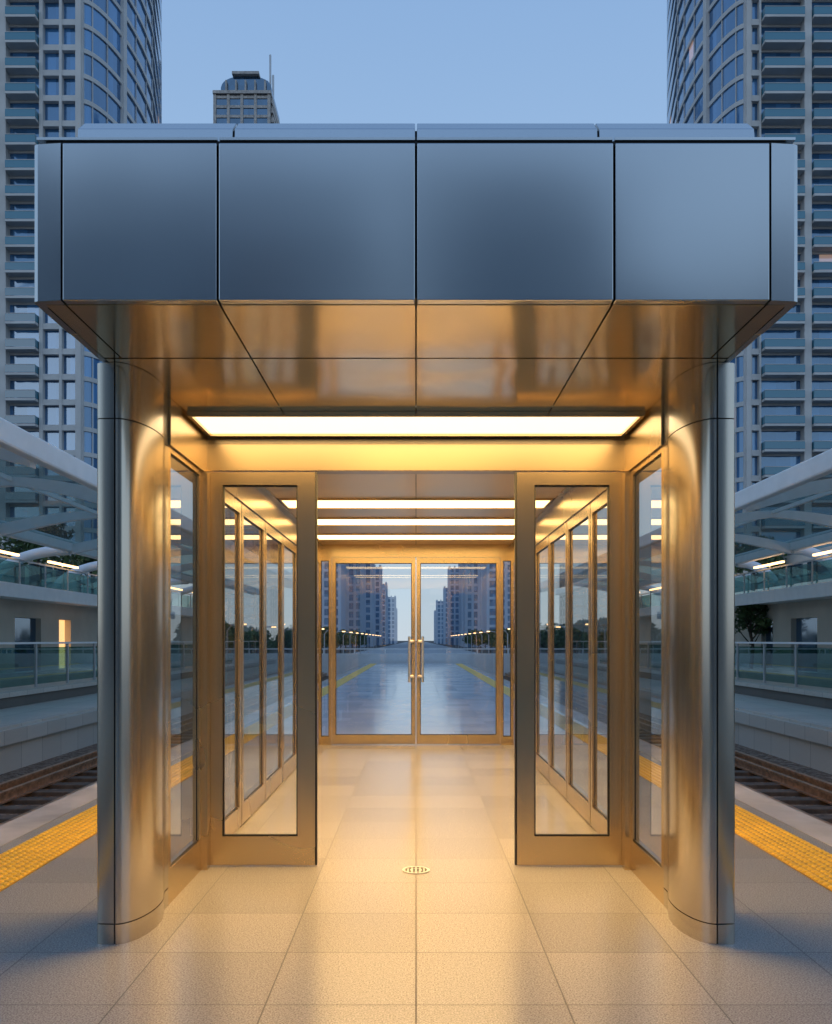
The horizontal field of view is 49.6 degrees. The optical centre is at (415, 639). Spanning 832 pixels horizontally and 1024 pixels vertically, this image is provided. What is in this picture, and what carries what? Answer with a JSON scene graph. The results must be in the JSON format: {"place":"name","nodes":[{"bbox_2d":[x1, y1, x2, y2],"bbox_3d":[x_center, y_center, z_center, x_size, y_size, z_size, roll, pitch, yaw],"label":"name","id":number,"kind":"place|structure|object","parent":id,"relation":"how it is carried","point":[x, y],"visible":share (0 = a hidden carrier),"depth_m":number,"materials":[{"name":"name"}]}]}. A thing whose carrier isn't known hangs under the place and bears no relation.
{"place":"outdoors","nodes":[
{"label":"outdoors","id":0,"kind":"place"},
{"bbox_2d":[0,0,161,559],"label":"residential tower","id":1,"kind":"structure","parent":0,"point":[68,68],"depth_m":99.85,"materials":[{"name":"grey glass"}]},
{"bbox_2d":[213,54,279,124],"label":"tower block","id":2,"kind":"structure","parent":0,"point":[243,97],"depth_m":300.00,"materials":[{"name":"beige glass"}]},
{"bbox_2d":[396,608,396,642],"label":"tower block","id":3,"kind":"structure","parent":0,"point":[396,625],"depth_m":779.50,"materials":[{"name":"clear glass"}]},
{"bbox_2d":[162,0,666,640],"label":"sky","id":4,"kind":"structure","parent":0,"point":[333,61],"materials":[{"name":"blue"}]},
{"bbox_2d":[5,648,826,675],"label":"parapet wall","id":5,"kind":"structure","parent":0,"point":[349,661],"depth_m":58.30,"materials":[{"name":"white paint"}]},
{"bbox_2d":[356,642,475,652],"bbox_3d":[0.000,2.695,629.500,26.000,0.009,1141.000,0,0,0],"label":"road","id":6,"kind":"structure","parent":0,"point":[405,645],"depth_m":230.58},
{"bbox_2d":[325,641,509,652],"bbox_3d":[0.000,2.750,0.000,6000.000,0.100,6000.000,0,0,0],"label":"ground","id":7,"kind":"structure","parent":0,"point":[398,642],"depth_m":324.02,"materials":[{"name":"concrete"}]},
{"bbox_2d":[0,658,192,774],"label":"side platform","id":8,"kind":"structure","parent":7,"relation":"on","point":[50,716],"depth_m":19.71,"materials":[{"name":"grey concrete"}]},
{"bbox_2d":[0,546,192,673],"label":"station building","id":9,"kind":"structure","parent":8,"relation":"on","point":[30,611],"depth_m":34.66,"materials":[{"name":"beige concrete"}]},
{"bbox_2d":[15,617,35,671],"bbox_3d":[-14.230,0.165,32.500,0.060,1.930,2.200,0,0,0],"label":"window","id":10,"kind":"structure","parent":9,"relation":"in","point":[25,628],"depth_m":32.64,"materials":[{"name":"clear glass"}]},
{"bbox_2d":[0,536,83,586],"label":"tree","id":11,"kind":"object","parent":9,"relation":"on","point":[21,546],"visible":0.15,"depth_m":36.82,"materials":[{"name":"green plant"}]},
{"bbox_2d":[59,620,64,668],"bbox_3d":[-14.300,0.170,35.900,0.100,1.940,1.200,0,0,0],"label":"lit doorway","id":12,"kind":"structure","parent":9,"relation":"in","point":[61,622],"depth_m":36.17,"materials":[{"name":"yellow"}]},
{"bbox_2d":[63,554,96,593],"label":"tree","id":13,"kind":"object","parent":9,"relation":"on","point":[85,560],"visible":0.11,"depth_m":43.92,"materials":[{"name":"green plant"}]},
{"bbox_2d":[0,417,192,607],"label":"platform canopy","id":14,"kind":"object","parent":9,"relation":"on","point":[48,496],"visible":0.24,"depth_m":22.99,"materials":[{"name":"white metal"}]},
{"bbox_2d":[0,641,192,686],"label":"glass railing","id":15,"kind":"object","parent":8,"relation":"on","point":[35,662],"visible":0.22,"depth_m":23.97,"materials":[{"name":"grey metal"}]},
{"bbox_2d":[0,712,192,814],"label":"track bed","id":16,"kind":"object","parent":7,"relation":"on","point":[10,775],"depth_m":16.49,"materials":[{"name":"grey gravel"}]},
{"bbox_2d":[0,672,340,824],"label":"railway track","id":17,"kind":"structure","parent":16,"relation":"on","point":[82,768],"depth_m":13.90,"materials":[{"name":"metal"}]},
{"bbox_2d":[322,626,340,652],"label":"tree","id":18,"kind":"object","parent":7,"relation":"on","point":[325,629],"visible":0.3,"depth_m":151.16,"materials":[{"name":"green plant"}]},
{"bbox_2d":[322,562,344,647],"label":"tower block","id":19,"kind":"structure","parent":7,"relation":"on","point":[340,596],"depth_m":300.00,"materials":[{"name":"grey glass"}]},
{"bbox_2d":[336,629,354,652],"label":"tree","id":20,"kind":"object","parent":7,"relation":"on","point":[348,639],"visible":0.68,"depth_m":178.75,"materials":[{"name":"green plant"}]},
{"bbox_2d":[346,564,365,646],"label":"tower block","id":21,"kind":"structure","parent":7,"relation":"on","point":[356,597],"depth_m":329.70,"materials":[{"name":"grey glass"}]},
{"bbox_2d":[349,632,363,650],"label":"tree","id":22,"kind":"object","parent":7,"relation":"on","point":[357,639],"visible":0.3,"depth_m":216.62,"materials":[{"name":"green plant"}]},
{"bbox_2d":[350,630,367,650],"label":"tree","id":23,"kind":"object","parent":7,"relation":"on","point":[361,635],"visible":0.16,"depth_m":229.92,"materials":[{"name":"green plant"}]},
{"bbox_2d":[345,564,374,646],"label":"tower block","id":24,"kind":"structure","parent":7,"relation":"on","point":[370,598],"depth_m":372.00,"materials":[{"name":"grey glass"}]},
{"bbox_2d":[375,565,382,644],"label":"tower block","id":25,"kind":"structure","parent":7,"relation":"on","point":[379,602],"depth_m":450.00,"materials":[{"name":"grey glass"}]},
{"bbox_2d":[383,582,387,644],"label":"tower block","id":26,"kind":"structure","parent":7,"relation":"on","point":[385,613],"depth_m":519.70,"materials":[{"name":"grey glass"}]},
{"bbox_2d":[388,596,395,643],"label":"tower block","id":27,"kind":"structure","parent":7,"relation":"on","point":[391,620],"depth_m":639.70,"materials":[{"name":"grey glass"}]},
{"bbox_2d":[0,744,831,1023],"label":"platform","id":28,"kind":"structure","parent":7,"relation":"on","point":[356,924],"depth_m":4.65,"materials":[{"name":"tile"}]},
{"bbox_2d":[35,123,796,944],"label":"glass entrance pavilion","id":29,"kind":"structure","parent":28,"relation":"on","point":[313,347],"depth_m":4.48,"materials":[{"name":"metal"}]},
{"bbox_2d":[225,490,240,833],"bbox_3d":[-1.420,0.194,6.671,0.040,2.588,1.098,0,0,0],"label":"window","id":30,"kind":"structure","parent":29,"relation":"in","point":[232,505],"depth_m":6.96,"materials":[{"name":"glass"}]},
{"bbox_2d":[241,503,264,824],"bbox_3d":[-1.420,0.194,7.792,0.040,2.588,1.098,0,0,0],"label":"side door","id":31,"kind":"structure","parent":29,"relation":"in","point":[252,526],"depth_m":7.82,"materials":[{"name":"glass"}]},
{"bbox_2d":[210,472,314,864],"bbox_3d":[-1.016,0.189,5.975,0.697,2.598,0.050,0,0,0],"label":"door","id":32,"kind":"structure","parent":29,"relation":"in","point":[298,848],"depth_m":5.95,"materials":[{"name":"metal"}]},
{"bbox_2d":[265,522,282,799],"bbox_3d":[-1.420,0.194,8.914,0.040,2.588,1.098,0,0,0],"label":"window","id":33,"kind":"structure","parent":29,"relation":"in","point":[273,539],"depth_m":8.97,"materials":[{"name":"glass"}]},
{"bbox_2d":[283,536,295,780],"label":"side door","id":34,"kind":"structure","parent":29,"relation":"in","point":[289,549],"depth_m":10.10,"materials":[{"name":"glass"}]},
{"bbox_2d":[332,557,415,743],"bbox_3d":[-0.603,0.154,12.835,1.194,2.668,0.159,0,0,0],"label":"rear door","id":35,"kind":"structure","parent":29,"relation":"in","point":[336,738],"depth_m":12.86,"materials":[{"name":"metal"}]},
{"bbox_2d":[416,557,499,743],"bbox_3d":[0.603,0.154,12.835,1.194,2.668,0.159,0,0,0],"label":"rear door","id":36,"kind":"structure","parent":29,"relation":"in","point":[420,738],"depth_m":12.86,"materials":[{"name":"metal"}]},
{"bbox_2d":[536,536,548,780],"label":"side door","id":37,"kind":"structure","parent":29,"relation":"in","point":[542,549],"depth_m":10.10,"materials":[{"name":"glass"}]},
{"bbox_2d":[549,522,566,799],"bbox_3d":[1.420,0.194,8.914,0.040,2.588,1.098,0,0,0],"label":"side door","id":38,"kind":"structure","parent":29,"relation":"in","point":[558,539],"depth_m":8.97,"materials":[{"name":"glass"}]},
{"bbox_2d":[517,472,621,864],"bbox_3d":[1.016,0.189,5.975,0.697,2.598,0.050,0,0,0],"label":"door","id":39,"kind":"structure","parent":29,"relation":"in","point":[533,848],"depth_m":5.95,"materials":[{"name":"metal"}]},
{"bbox_2d":[567,503,590,824],"bbox_3d":[1.420,0.194,7.792,0.040,2.588,1.098,0,0,0],"label":"side door","id":40,"kind":"structure","parent":29,"relation":"in","point":[579,526],"depth_m":7.82,"materials":[{"name":"glass"}]},
{"bbox_2d":[591,490,606,833],"bbox_3d":[1.420,0.194,6.671,0.040,2.588,1.098,0,0,0],"label":"side door","id":41,"kind":"structure","parent":29,"relation":"in","point":[599,505],"depth_m":6.96,"materials":[{"name":"glass"}]},
{"bbox_2d":[402,866,429,873],"bbox_3d":[0.000,1.496,5.850,0.180,0.006,0.180,0,0,0],"label":"floor drain","id":42,"kind":"object","parent":28,"relation":"on","point":[415,870],"visible":1,"depth_m":5.85,"materials":[{"name":"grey metal"}]},
{"bbox_2d":[322,663,509,735],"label":"platform","id":43,"kind":"structure","parent":7,"relation":"on","point":[376,699],"depth_m":21.26,"materials":[{"name":"concrete"}]},
{"bbox_2d":[0,663,368,845],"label":"platform edge","id":44,"kind":"object","parent":43,"relation":"on","point":[27,823],"visible":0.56,"depth_m":7.94,"materials":[{"name":"concrete"}]},
{"bbox_2d":[0,664,375,890],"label":"tactile paving","id":45,"kind":"structure","parent":43,"relation":"on","point":[24,859],"depth_m":6.65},
{"bbox_2d":[456,664,831,890],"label":"tactile paving","id":46,"kind":"structure","parent":43,"relation":"on","point":[807,859],"depth_m":6.65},
{"bbox_2d":[463,663,831,845],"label":"platform edge","id":47,"kind":"object","parent":43,"relation":"on","point":[804,823],"visible":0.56,"depth_m":7.94,"materials":[{"name":"concrete"}]},
{"bbox_2d":[434,610,435,642],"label":"tower block","id":48,"kind":"structure","parent":7,"relation":"on","point":[434,626],"depth_m":801.08,"materials":[{"name":"grey glass"}]},
{"bbox_2d":[436,600,442,643],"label":"tower block","id":49,"kind":"structure","parent":7,"relation":"on","point":[439,622],"depth_m":659.70,"materials":[{"name":"grey glass"}]},
{"bbox_2d":[443,586,446,643],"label":"tower block","id":50,"kind":"structure","parent":7,"relation":"on","point":[444,615],"depth_m":559.50,"materials":[{"name":"grey glass"}]},
{"bbox_2d":[447,564,458,644],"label":"tower block","id":51,"kind":"structure","parent":7,"relation":"on","point":[452,601],"depth_m":480.00,"materials":[{"name":"grey glass"}]},
{"bbox_2d":[462,634,473,647],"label":"tree","id":52,"kind":"object","parent":7,"relation":"on","point":[465,640],"visible":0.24,"depth_m":242.78,"materials":[{"name":"green plant"}]},
{"bbox_2d":[462,564,479,646],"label":"tower block","id":53,"kind":"structure","parent":7,"relation":"on","point":[470,597],"depth_m":329.70,"materials":[{"name":"grey concrete"}]},
{"bbox_2d":[469,630,483,650],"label":"tree","id":54,"kind":"object","parent":7,"relation":"on","point":[474,635],"visible":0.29,"depth_m":216.29,"materials":[{"name":"green plant"}]},
{"bbox_2d":[473,637,494,650],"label":"tree","id":55,"kind":"object","parent":7,"relation":"on","point":[478,642],"visible":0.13,"depth_m":205.65,"materials":[{"name":"green plant"}]},
{"bbox_2d":[477,629,495,652],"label":"tree","id":56,"kind":"object","parent":7,"relation":"on","point":[483,637],"visible":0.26,"depth_m":192.30,"materials":[{"name":"green plant"}]},
{"bbox_2d":[482,562,507,647],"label":"tower block","id":57,"kind":"structure","parent":7,"relation":"on","point":[488,597],"depth_m":300.00,"materials":[{"name":"grey glass"}]},
{"bbox_2d":[486,632,509,644],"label":"tree","id":58,"kind":"object","parent":7,"relation":"on","point":[491,636],"visible":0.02,"depth_m":166.09,"materials":[{"name":"green plant"}]},
{"bbox_2d":[487,628,509,652],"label":"tree","id":59,"kind":"object","parent":7,"relation":"on","point":[493,642],"visible":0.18,"depth_m":152.57,"materials":[{"name":"green plant"}]},
{"bbox_2d":[504,627,509,644],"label":"tree","id":60,"kind":"object","parent":7,"relation":"on","point":[507,629],"visible":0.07,"depth_m":139.51,"materials":[{"name":"green plant"}]},
{"bbox_2d":[639,658,831,774],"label":"side platform","id":61,"kind":"structure","parent":7,"relation":"on","point":[781,716],"depth_m":19.71,"materials":[{"name":"grey concrete"}]},
{"bbox_2d":[639,546,831,673],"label":"station building","id":62,"kind":"structure","parent":61,"relation":"on","point":[799,604],"depth_m":34.28,"materials":[{"name":"beige glass"}]},
{"bbox_2d":[639,449,831,607],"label":"platform canopy","id":63,"kind":"object","parent":62,"relation":"on","point":[788,511],"visible":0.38,"depth_m":25.73,"materials":[{"name":"white metal"}]},
{"bbox_2d":[766,622,772,667],"bbox_3d":[14.230,0.165,35.900,0.060,1.930,1.200,0,0,0],"label":"window","id":64,"kind":"structure","parent":62,"relation":"in","point":[769,637],"depth_m":36.16,"materials":[{"name":"black glass"}]},
{"bbox_2d":[796,617,816,671],"bbox_3d":[14.230,0.165,32.500,0.060,1.930,2.200,0,0,0],"label":"window","id":65,"kind":"structure","parent":62,"relation":"in","point":[806,628],"depth_m":32.64,"materials":[{"name":"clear glass"}]},
{"bbox_2d":[639,641,831,686],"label":"glass railing","id":66,"kind":"object","parent":61,"relation":"on","point":[796,662],"visible":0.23,"depth_m":23.97,"materials":[{"name":"grey metal"}]},
{"bbox_2d":[735,604,772,668],"bbox_3d":[13.409,-0.375,36.053,1.695,3.066,1.738,0,0,0],"label":"tree","id":67,"kind":"object","parent":61,"relation":"on","point":[746,616],"visible":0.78,"depth_m":35.94,"materials":[{"name":"green plant"}]},
{"bbox_2d":[639,712,831,814],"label":"track bed","id":68,"kind":"object","parent":7,"relation":"on","point":[821,775],"depth_m":16.49,"materials":[{"name":"grey gravel"}]},
{"bbox_2d":[491,672,831,824],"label":"railway track","id":69,"kind":"structure","parent":68,"relation":"on","point":[749,768],"depth_m":13.90,"materials":[{"name":"metal"}]},
{"bbox_2d":[459,562,509,645],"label":"tower block","id":70,"kind":"structure","parent":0,"point":[460,603],"depth_m":385.00,"materials":[{"name":"grey glass"}]},
{"bbox_2d":[667,0,831,556],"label":"residential tower","id":71,"kind":"structure","parent":0,"point":[762,68],"depth_m":99.69,"materials":[{"name":"grey glass"}]},
{"bbox_2d":[735,554,786,591],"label":"tree","id":72,"kind":"object","parent":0,"point":[776,571],"visible":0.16,"depth_m":41.91,"materials":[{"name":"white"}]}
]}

